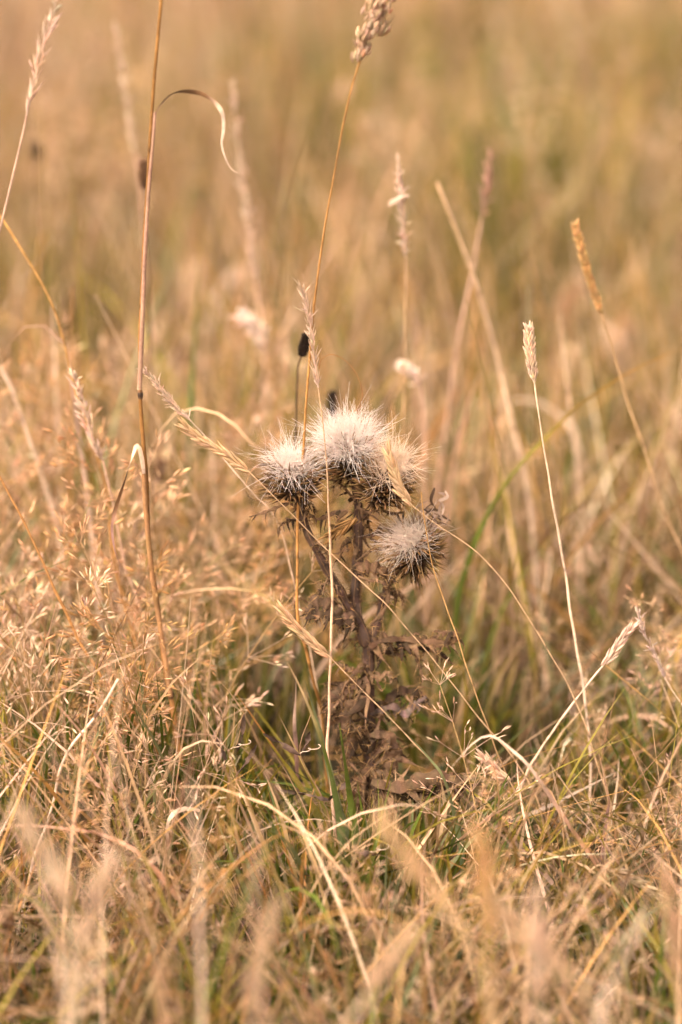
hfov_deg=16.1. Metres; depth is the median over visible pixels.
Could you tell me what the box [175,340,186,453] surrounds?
plantain stalk
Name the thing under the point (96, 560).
panicle grass
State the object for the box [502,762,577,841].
panicle grass
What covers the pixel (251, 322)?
feather stalk
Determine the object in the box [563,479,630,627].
panicle grass
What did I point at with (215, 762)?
panicle grass
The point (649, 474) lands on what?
panicle grass
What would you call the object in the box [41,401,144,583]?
panicle grass
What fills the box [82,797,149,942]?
panicle grass
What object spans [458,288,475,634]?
straw stem
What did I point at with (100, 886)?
foreground stalk
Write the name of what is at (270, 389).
panicle grass
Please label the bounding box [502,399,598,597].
grass blade
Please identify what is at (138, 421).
panicle grass
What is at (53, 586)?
straw stem
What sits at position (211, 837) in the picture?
panicle grass
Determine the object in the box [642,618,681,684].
panicle grass
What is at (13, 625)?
panicle grass
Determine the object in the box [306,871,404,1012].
panicle grass
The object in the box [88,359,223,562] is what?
panicle grass
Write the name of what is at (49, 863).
foreground stalk
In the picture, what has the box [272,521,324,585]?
panicle grass
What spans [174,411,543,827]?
rye stalk
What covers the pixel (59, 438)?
panicle grass
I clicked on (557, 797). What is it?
panicle grass
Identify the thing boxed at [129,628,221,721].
panicle grass
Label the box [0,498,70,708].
panicle grass
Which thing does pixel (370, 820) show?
grass blade
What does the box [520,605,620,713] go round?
panicle grass
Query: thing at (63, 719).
panicle grass
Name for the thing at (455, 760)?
panicle grass
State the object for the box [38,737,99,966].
panicle grass
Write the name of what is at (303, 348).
plantain stalk
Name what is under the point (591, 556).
panicle grass
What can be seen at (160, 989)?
foreground stalk
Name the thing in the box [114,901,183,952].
panicle grass
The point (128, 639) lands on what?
panicle grass
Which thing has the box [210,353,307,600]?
panicle grass
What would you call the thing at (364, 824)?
grass blade
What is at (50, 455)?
panicle grass
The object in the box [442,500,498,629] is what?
panicle grass
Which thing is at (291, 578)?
grass blade
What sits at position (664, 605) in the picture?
panicle grass
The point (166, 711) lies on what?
panicle grass
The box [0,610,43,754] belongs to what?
panicle grass
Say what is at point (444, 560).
panicle grass
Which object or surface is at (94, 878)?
panicle grass
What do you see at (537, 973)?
foreground stalk
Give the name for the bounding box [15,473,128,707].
panicle grass
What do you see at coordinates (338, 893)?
panicle grass
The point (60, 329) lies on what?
straw stem
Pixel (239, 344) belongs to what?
panicle grass
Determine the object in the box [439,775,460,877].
grass blade
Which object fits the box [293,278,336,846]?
slender stalk
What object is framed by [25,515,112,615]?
panicle grass
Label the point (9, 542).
panicle grass
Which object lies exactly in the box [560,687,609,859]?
panicle grass
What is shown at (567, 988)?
panicle grass
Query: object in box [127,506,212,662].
panicle grass
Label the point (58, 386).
panicle grass
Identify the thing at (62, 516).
straw stem
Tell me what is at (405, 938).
foreground stalk
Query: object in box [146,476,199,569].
panicle grass
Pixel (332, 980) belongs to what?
panicle grass
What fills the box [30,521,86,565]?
panicle grass
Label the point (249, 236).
feather stalk
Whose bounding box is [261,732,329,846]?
grass blade
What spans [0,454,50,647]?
panicle grass
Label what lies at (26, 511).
panicle grass
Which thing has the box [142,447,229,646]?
panicle grass
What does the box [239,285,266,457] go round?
straw stem
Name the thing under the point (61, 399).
panicle grass
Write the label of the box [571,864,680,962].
rye stalk
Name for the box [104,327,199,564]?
panicle grass
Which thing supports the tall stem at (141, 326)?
on the ground at (338, 744)
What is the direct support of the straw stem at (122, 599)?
on the ground at (338, 744)
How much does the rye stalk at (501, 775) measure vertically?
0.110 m
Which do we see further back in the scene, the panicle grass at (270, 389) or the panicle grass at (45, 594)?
the panicle grass at (270, 389)
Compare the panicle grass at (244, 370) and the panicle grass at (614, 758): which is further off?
the panicle grass at (244, 370)
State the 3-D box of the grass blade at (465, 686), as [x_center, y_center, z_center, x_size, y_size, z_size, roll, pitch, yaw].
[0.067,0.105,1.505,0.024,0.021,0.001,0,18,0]
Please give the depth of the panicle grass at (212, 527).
1.80 m
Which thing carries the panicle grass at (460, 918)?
on the ground at (338, 744)
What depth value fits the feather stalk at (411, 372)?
1.62 m
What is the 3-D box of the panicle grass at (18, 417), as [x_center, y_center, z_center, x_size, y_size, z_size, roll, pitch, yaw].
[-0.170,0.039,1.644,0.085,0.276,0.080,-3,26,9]
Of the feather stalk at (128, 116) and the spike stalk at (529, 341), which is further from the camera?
the feather stalk at (128, 116)
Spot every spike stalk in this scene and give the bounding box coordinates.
[523,321,591,836]
[571,219,681,551]
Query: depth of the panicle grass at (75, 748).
1.37 m
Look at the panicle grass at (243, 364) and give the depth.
2.15 m
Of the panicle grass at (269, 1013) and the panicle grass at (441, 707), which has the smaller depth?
the panicle grass at (269, 1013)
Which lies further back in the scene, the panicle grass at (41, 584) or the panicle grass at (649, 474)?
the panicle grass at (649, 474)
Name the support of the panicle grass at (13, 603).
on the ground at (338, 744)
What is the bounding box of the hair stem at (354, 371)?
[319,354,362,411]
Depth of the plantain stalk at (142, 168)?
1.62 m
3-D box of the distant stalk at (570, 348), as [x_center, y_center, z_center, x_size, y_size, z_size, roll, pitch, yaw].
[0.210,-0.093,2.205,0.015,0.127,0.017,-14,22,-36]
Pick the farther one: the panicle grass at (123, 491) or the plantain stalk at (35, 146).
the plantain stalk at (35, 146)
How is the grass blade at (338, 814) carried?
on the ground at (338, 744)
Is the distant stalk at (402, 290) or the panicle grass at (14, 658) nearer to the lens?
the panicle grass at (14, 658)
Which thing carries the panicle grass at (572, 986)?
on the ground at (338, 744)
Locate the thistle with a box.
[233,386,481,832]
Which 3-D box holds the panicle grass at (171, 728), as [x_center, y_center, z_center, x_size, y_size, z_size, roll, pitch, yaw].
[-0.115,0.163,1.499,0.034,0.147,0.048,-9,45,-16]
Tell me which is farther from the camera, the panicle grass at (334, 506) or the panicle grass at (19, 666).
the panicle grass at (334, 506)
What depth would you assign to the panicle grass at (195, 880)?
1.28 m
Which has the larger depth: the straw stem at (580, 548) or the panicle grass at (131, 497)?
the panicle grass at (131, 497)
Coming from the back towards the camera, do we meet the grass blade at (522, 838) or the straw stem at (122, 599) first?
the straw stem at (122, 599)
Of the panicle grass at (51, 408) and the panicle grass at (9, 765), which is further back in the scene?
the panicle grass at (51, 408)
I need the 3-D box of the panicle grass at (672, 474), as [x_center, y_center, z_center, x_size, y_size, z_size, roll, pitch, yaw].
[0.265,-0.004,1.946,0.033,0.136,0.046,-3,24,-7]
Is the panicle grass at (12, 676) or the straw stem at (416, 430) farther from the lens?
the straw stem at (416, 430)
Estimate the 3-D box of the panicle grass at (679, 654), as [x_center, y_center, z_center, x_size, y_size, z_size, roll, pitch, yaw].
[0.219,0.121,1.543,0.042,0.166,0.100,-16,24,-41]
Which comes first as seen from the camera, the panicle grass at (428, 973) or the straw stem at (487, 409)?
the panicle grass at (428, 973)
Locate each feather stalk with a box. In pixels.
[0,0,63,231]
[64,364,163,709]
[112,19,158,542]
[136,366,321,728]
[227,77,272,576]
[229,307,270,609]
[393,153,412,717]
[394,358,426,667]
[427,147,495,675]
[635,606,681,704]
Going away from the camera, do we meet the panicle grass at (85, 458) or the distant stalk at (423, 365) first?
the panicle grass at (85, 458)
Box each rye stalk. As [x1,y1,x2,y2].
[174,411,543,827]
[271,598,469,828]
[377,438,621,883]
[474,746,538,912]
[498,614,642,862]
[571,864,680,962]
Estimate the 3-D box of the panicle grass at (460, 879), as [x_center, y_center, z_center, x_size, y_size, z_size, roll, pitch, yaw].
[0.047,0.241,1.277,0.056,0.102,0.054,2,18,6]
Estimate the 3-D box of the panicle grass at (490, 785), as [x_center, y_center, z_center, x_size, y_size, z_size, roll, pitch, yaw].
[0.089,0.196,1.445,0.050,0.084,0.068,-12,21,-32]
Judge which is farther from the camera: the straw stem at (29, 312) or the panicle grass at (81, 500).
the straw stem at (29, 312)
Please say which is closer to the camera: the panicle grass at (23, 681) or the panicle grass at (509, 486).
the panicle grass at (23, 681)
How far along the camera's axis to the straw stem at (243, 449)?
1.76 m
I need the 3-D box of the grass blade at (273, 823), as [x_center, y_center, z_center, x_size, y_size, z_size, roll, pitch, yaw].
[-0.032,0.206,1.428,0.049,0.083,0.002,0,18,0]
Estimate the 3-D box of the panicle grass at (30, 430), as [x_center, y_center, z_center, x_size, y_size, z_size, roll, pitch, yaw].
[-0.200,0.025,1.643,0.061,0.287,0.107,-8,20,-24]
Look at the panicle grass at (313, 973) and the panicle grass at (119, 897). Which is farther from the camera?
the panicle grass at (119, 897)
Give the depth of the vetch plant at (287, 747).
1.38 m
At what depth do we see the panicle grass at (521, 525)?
1.84 m
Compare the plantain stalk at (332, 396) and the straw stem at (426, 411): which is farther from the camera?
the straw stem at (426, 411)
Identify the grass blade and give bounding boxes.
[3,825,196,959]
[4,325,106,688]
[109,587,324,787]
[123,407,316,783]
[166,806,236,899]
[186,244,200,607]
[249,801,292,845]
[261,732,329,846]
[278,714,332,834]
[287,662,345,864]
[293,691,299,809]
[304,679,336,817]
[337,791,352,859]
[339,723,363,869]
[357,783,368,850]
[367,788,377,842]
[380,758,393,835]
[409,736,466,891]
[432,665,466,696]
[437,326,506,526]
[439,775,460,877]
[444,349,680,772]
[456,735,626,925]
[458,667,467,810]
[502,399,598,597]
[515,786,563,908]
[578,639,681,730]
[598,798,609,907]
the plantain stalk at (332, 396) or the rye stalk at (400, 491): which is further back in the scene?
the plantain stalk at (332, 396)
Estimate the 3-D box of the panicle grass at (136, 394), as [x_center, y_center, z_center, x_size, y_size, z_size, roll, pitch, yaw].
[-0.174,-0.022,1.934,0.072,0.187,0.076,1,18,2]
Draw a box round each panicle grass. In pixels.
[0,0,681,439]
[0,308,97,618]
[0,349,98,611]
[0,359,44,620]
[0,399,150,641]
[0,434,68,539]
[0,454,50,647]
[0,465,60,590]
[0,493,36,618]
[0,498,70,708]
[0,525,50,640]
[0,537,75,685]
[0,540,35,709]
[0,546,41,721]
[0,560,65,778]
[0,568,81,740]
[0,569,92,796]
[0,573,43,686]
[0,597,36,705]
[0,602,66,714]
[0,606,60,779]
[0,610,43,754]
[0,619,90,735]
[0,629,49,801]
[0,631,49,701]
[0,655,48,720]
[0,702,91,798]
[0,750,52,844]
[0,762,20,932]
[0,775,43,879]
[2,449,68,557]
[3,397,104,550]
[5,693,80,766]
[6,334,98,622]
[7,352,95,488]
[10,349,94,510]
[10,931,111,1023]
[11,329,124,569]
[13,436,87,612]
[15,408,64,513]
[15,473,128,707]
[17,408,111,519]
[20,554,81,651]
[21,286,85,472]
[22,558,93,686]
[23,921,109,1021]
[24,411,104,556]
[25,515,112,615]
[25,713,120,944]
[27,566,116,762]
[28,708,85,928]
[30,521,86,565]
[32,830,131,921]
[34,493,105,646]
[34,580,183,721]
[35,578,115,755]
[36,835,146,958]
[38,353,107,646]
[38,632,165,762]
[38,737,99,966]
[39,343,100,555]
[39,523,154,760]
[40,339,125,622]
[40,365,170,551]
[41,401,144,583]
[42,406,172,661]
[44,404,124,547]
[51,487,146,659]
[51,693,194,932]
[52,628,187,875]
[53,822,170,953]
[55,439,126,589]
[56,514,152,732]
[59,752,179,939]
[63,384,154,559]
[63,517,114,644]
[66,559,218,763]
[70,613,237,750]
[71,501,186,659]
[72,536,250,707]
[73,650,138,728]
[73,855,159,964]
[74,559,163,713]
[78,862,160,962]
[79,542,200,718]
[80,664,173,798]
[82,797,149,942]
[83,428,261,665]
[85,343,154,464]
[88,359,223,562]
[89,640,184,745]
[89,708,176,838]
[95,489,189,633]
[95,879,173,1011]
[97,375,155,500]
[97,539,197,823]
[97,602,156,714]
[98,430,150,575]
[98,729,200,889]
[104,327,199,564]
[105,527,205,720]
[106,324,160,430]
[111,714,166,883]
[113,552,178,613]
[114,378,219,569]
[114,542,207,750]
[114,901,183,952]
[116,596,159,700]
[122,667,267,820]
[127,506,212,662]
[127,893,266,988]
[129,391,205,571]
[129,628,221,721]
[133,710,185,756]
[134,342,230,536]
[136,877,229,1023]
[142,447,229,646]
[142,752,234,990]
[145,571,272,745]
[146,311,201,401]
[146,314,209,594]
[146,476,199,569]
[150,412,267,592]
[153,286,220,430]
[155,492,264,654]
[157,664,214,753]
[162,777,249,946]
[164,402,252,572]
[164,507,236,575]
[171,362,220,522]
[173,307,304,571]
[174,396,293,660]
[179,403,277,618]
[187,499,301,722]
[194,551,339,767]
[196,338,252,391]
[201,293,291,615]
[209,356,332,546]
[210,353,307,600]
[216,500,304,749]
[217,352,282,534]
[217,495,312,662]
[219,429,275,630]
[222,503,289,666]
[224,335,296,540]
[224,345,259,404]
[244,1005,329,1023]
[269,405,409,638]
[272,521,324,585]
[297,966,343,1023]
[298,820,430,1018]
[301,987,346,1023]
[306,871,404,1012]
[311,954,359,1014]
[320,818,378,968]
[361,988,430,1022]
[377,715,525,840]
[383,870,481,1022]
[392,498,468,650]
[395,443,506,551]
[402,958,487,1022]
[412,658,542,838]
[420,688,482,803]
[427,897,486,1018]
[434,877,487,979]
[438,861,592,1023]
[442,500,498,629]
[447,557,569,703]
[454,766,527,868]
[457,447,546,590]
[461,753,538,841]
[464,765,561,872]
[466,893,527,993]
[468,857,521,935]
[480,524,510,606]
[481,414,540,581]
[484,969,550,1023]
[488,884,589,975]
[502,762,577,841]
[502,909,616,1022]
[504,508,550,550]
[508,451,549,629]
[509,979,589,1020]
[513,1004,553,1023]
[520,554,596,598]
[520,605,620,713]
[534,804,574,838]
[535,765,580,859]
[540,825,621,942]
[545,528,605,663]
[553,959,600,1018]
[557,672,644,853]
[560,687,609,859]
[562,876,643,1023]
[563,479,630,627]
[566,606,636,698]
[574,729,626,807]
[581,798,656,915]
[594,751,681,898]
[599,727,624,836]
[608,630,681,781]
[609,836,654,865]
[613,590,681,735]
[618,584,681,723]
[622,441,678,527]
[622,814,681,859]
[623,793,681,832]
[631,955,662,1023]
[632,669,681,848]
[638,641,681,738]
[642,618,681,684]
[647,540,681,637]
[650,467,676,537]
[652,434,681,561]
[660,791,681,886]
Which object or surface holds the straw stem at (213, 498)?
on the ground at (338, 744)
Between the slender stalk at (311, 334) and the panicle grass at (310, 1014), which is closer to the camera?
the panicle grass at (310, 1014)
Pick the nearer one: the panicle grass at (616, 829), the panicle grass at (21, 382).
the panicle grass at (616, 829)
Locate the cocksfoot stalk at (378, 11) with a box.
[295,0,395,792]
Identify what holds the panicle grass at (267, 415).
on the ground at (338, 744)
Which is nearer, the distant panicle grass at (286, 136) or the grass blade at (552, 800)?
the grass blade at (552, 800)
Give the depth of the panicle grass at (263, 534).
1.60 m
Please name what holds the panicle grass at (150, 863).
on the ground at (338, 744)
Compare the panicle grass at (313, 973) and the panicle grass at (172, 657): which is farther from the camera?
the panicle grass at (172, 657)
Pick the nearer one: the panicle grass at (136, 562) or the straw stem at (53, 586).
the straw stem at (53, 586)
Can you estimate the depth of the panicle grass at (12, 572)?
1.71 m
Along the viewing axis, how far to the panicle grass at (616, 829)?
1.43 m
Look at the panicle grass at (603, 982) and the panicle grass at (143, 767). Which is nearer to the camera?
the panicle grass at (603, 982)
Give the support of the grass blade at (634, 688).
on the ground at (338, 744)
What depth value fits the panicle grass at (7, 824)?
1.40 m
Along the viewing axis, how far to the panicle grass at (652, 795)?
1.43 m
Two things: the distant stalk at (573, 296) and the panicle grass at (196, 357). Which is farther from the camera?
the distant stalk at (573, 296)
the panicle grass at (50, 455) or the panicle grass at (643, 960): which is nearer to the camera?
the panicle grass at (643, 960)
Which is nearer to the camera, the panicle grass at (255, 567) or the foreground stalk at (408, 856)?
the foreground stalk at (408, 856)
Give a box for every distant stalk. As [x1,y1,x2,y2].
[180,261,200,383]
[195,262,249,372]
[246,340,283,423]
[275,341,310,435]
[393,270,415,397]
[411,350,427,475]
[550,271,586,370]
[562,343,581,385]
[596,320,631,487]
[604,305,642,395]
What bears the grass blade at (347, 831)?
on the ground at (338, 744)
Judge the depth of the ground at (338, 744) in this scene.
1.79 m
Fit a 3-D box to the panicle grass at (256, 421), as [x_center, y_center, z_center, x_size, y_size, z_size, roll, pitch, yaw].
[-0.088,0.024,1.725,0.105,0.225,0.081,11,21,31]
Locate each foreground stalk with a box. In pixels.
[8,797,76,1023]
[38,886,69,1023]
[71,838,129,1023]
[143,957,176,1023]
[191,783,204,1023]
[240,889,286,1023]
[253,818,266,1023]
[346,920,426,1023]
[369,798,496,1023]
[395,969,402,1023]
[468,817,502,1023]
[483,887,609,1023]
[521,882,554,1023]
[595,914,648,1023]
[655,860,681,1023]
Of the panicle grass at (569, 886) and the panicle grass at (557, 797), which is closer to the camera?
the panicle grass at (569, 886)
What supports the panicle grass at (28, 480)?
on the ground at (338, 744)
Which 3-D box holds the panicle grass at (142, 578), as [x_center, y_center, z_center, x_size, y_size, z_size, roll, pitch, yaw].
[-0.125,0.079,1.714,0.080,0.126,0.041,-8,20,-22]
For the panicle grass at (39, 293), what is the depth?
1.95 m
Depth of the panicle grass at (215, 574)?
1.51 m
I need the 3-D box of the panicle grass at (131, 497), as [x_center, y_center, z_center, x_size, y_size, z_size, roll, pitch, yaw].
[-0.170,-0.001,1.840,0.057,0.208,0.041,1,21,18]
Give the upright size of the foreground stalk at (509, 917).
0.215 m
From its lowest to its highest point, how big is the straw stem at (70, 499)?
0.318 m
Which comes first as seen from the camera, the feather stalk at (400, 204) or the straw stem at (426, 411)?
the feather stalk at (400, 204)
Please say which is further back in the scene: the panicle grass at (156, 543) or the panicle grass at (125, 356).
the panicle grass at (125, 356)
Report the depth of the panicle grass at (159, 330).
1.95 m
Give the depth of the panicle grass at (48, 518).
1.83 m
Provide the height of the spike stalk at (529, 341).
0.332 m
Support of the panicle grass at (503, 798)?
on the ground at (338, 744)
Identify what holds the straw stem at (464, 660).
on the ground at (338, 744)
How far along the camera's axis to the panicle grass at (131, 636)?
1.53 m
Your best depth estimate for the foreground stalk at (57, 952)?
1.02 m
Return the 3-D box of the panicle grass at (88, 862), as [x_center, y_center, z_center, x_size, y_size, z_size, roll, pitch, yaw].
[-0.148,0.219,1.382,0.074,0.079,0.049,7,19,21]
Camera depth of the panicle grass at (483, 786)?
1.34 m
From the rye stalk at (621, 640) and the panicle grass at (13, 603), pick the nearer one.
the rye stalk at (621, 640)
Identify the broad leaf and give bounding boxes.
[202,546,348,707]
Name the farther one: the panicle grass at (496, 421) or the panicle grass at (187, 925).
the panicle grass at (496, 421)
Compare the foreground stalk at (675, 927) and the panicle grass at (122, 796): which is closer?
the foreground stalk at (675, 927)
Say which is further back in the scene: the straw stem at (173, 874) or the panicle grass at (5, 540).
the panicle grass at (5, 540)
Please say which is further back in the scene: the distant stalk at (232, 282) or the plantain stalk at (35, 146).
the distant stalk at (232, 282)
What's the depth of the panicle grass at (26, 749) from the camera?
1.38 m
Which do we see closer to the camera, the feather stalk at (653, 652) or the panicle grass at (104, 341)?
the feather stalk at (653, 652)
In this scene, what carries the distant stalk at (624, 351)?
on the ground at (338, 744)
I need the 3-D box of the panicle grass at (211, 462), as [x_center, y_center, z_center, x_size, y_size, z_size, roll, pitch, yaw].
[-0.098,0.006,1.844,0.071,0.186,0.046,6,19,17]
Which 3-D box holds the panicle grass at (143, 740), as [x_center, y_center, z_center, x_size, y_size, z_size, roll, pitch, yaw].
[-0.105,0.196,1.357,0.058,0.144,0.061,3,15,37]
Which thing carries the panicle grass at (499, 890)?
on the ground at (338, 744)
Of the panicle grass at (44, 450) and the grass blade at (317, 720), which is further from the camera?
the panicle grass at (44, 450)
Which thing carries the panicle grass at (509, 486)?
on the ground at (338, 744)
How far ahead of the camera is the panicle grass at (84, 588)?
1.60 m
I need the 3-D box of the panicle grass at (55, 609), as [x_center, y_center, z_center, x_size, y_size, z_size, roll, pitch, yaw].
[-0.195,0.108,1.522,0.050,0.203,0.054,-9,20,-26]
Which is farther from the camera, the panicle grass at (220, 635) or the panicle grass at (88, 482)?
the panicle grass at (88, 482)
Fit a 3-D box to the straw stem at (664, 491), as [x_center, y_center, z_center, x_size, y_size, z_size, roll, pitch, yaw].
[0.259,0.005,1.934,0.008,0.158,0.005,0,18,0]
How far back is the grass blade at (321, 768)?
1.49 m
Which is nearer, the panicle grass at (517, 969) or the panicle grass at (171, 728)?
the panicle grass at (517, 969)
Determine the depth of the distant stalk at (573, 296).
2.38 m
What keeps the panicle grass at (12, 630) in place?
on the ground at (338, 744)
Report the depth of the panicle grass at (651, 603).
1.51 m
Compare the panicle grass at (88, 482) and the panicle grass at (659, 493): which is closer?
the panicle grass at (88, 482)
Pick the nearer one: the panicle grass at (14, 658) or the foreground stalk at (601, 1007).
the foreground stalk at (601, 1007)
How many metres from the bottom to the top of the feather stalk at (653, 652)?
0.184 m
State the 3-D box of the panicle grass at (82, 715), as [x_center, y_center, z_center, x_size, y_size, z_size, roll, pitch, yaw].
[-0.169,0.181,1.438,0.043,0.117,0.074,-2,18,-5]
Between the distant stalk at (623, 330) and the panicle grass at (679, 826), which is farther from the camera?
the distant stalk at (623, 330)
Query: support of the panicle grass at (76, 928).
on the ground at (338, 744)
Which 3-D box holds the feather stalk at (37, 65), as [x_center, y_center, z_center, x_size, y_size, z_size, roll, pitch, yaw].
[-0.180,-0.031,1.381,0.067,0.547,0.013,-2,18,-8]
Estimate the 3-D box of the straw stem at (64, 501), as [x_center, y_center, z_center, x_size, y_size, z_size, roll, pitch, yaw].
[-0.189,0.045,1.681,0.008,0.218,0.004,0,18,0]
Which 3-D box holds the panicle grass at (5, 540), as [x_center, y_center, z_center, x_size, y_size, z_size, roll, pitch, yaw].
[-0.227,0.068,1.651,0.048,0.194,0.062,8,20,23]
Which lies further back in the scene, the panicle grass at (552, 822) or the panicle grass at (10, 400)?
the panicle grass at (10, 400)
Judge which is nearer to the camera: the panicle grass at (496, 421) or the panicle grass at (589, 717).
the panicle grass at (589, 717)
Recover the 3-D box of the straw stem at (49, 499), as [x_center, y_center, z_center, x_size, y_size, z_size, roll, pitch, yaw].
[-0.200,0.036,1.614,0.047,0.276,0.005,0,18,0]
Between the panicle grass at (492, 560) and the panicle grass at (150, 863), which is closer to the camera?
the panicle grass at (150, 863)
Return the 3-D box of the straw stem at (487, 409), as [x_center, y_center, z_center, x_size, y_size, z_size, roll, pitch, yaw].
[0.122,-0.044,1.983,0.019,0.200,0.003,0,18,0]
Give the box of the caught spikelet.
[315,518,357,552]
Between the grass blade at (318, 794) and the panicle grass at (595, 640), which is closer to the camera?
the grass blade at (318, 794)
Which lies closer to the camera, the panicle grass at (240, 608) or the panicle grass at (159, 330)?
the panicle grass at (240, 608)
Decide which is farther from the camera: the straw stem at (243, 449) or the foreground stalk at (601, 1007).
the straw stem at (243, 449)
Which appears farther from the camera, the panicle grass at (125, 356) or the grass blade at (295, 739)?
the panicle grass at (125, 356)
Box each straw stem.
[0,215,165,683]
[0,365,77,706]
[0,476,182,789]
[12,679,118,955]
[13,341,43,621]
[22,235,43,572]
[53,304,67,640]
[59,425,76,641]
[68,288,75,640]
[108,522,186,769]
[155,840,184,1004]
[211,418,216,610]
[237,335,250,573]
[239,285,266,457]
[401,386,413,515]
[409,405,418,494]
[413,308,426,620]
[417,351,431,517]
[421,492,516,847]
[436,182,543,703]
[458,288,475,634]
[481,339,497,520]
[554,301,557,499]
[560,314,582,686]
[591,307,604,530]
[599,770,620,908]
[631,457,640,678]
[661,436,664,586]
[664,637,681,744]
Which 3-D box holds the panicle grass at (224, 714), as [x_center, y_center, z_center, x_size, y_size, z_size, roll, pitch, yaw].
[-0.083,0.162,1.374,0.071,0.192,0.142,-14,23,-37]
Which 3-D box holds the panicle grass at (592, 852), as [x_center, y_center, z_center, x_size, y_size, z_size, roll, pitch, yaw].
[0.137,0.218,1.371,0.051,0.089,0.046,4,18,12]
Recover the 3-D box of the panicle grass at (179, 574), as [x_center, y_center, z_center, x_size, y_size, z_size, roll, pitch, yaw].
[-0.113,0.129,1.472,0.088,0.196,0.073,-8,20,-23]
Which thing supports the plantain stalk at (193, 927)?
on the ground at (338, 744)
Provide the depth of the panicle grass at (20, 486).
1.80 m
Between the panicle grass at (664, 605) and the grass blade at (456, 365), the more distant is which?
the grass blade at (456, 365)
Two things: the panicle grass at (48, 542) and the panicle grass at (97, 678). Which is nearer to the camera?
the panicle grass at (97, 678)
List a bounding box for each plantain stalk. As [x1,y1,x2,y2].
[0,908,19,1016]
[31,142,49,541]
[137,158,154,625]
[154,457,165,623]
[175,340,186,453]
[188,919,205,1023]
[292,332,309,816]
[326,389,337,732]
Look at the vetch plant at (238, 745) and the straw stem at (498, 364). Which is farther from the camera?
the straw stem at (498, 364)
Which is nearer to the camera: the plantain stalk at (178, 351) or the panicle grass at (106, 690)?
the panicle grass at (106, 690)
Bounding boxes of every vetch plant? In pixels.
[213,714,256,913]
[263,715,352,835]
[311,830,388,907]
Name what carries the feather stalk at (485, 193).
on the ground at (338, 744)
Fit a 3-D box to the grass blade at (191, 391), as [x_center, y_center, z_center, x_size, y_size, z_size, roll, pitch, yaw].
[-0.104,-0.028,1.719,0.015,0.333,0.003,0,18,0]
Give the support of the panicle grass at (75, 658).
on the ground at (338, 744)
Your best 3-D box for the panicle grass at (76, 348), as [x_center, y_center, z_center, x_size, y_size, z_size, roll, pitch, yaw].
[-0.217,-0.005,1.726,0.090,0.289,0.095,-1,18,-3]
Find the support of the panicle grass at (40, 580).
on the ground at (338, 744)
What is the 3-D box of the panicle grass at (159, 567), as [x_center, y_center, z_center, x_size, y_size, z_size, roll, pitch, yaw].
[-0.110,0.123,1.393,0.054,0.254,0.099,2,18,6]
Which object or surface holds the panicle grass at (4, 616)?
on the ground at (338, 744)
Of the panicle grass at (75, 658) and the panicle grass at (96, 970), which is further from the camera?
the panicle grass at (75, 658)
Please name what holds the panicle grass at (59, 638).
on the ground at (338, 744)
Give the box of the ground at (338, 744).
[0,0,681,1023]
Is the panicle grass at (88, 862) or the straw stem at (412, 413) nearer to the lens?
the panicle grass at (88, 862)
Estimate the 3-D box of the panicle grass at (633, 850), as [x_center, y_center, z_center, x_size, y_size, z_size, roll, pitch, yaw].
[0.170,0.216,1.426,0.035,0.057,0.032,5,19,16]
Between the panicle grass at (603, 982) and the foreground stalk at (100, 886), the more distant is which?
the panicle grass at (603, 982)
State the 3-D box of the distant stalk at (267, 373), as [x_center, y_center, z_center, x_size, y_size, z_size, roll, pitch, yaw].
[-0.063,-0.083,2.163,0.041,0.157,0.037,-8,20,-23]
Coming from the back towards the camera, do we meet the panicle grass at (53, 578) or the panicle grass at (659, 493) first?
the panicle grass at (659, 493)
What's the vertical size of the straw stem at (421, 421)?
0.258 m
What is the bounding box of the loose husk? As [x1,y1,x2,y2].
[387,194,408,205]
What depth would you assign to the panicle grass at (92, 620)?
1.35 m
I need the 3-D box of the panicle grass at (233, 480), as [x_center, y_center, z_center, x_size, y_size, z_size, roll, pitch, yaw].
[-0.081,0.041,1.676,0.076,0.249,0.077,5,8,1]
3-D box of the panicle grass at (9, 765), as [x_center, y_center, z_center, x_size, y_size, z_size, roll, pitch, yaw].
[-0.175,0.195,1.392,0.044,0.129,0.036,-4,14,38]
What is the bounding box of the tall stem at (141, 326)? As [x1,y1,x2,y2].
[111,0,233,813]
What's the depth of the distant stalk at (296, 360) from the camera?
2.11 m
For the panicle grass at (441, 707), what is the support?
on the ground at (338, 744)
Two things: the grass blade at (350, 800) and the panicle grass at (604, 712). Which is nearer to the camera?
the grass blade at (350, 800)
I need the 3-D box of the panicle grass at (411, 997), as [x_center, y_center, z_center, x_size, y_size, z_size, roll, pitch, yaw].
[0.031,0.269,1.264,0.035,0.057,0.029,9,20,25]
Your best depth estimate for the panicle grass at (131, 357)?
1.95 m
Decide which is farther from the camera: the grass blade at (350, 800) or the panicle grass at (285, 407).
the panicle grass at (285, 407)
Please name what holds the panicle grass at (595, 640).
on the ground at (338, 744)
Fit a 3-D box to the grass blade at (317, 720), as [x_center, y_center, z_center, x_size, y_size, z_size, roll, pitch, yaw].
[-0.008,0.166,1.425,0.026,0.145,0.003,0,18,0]
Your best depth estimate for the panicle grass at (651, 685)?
1.48 m
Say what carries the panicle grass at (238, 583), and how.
on the ground at (338, 744)
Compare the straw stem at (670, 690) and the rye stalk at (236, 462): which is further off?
the straw stem at (670, 690)

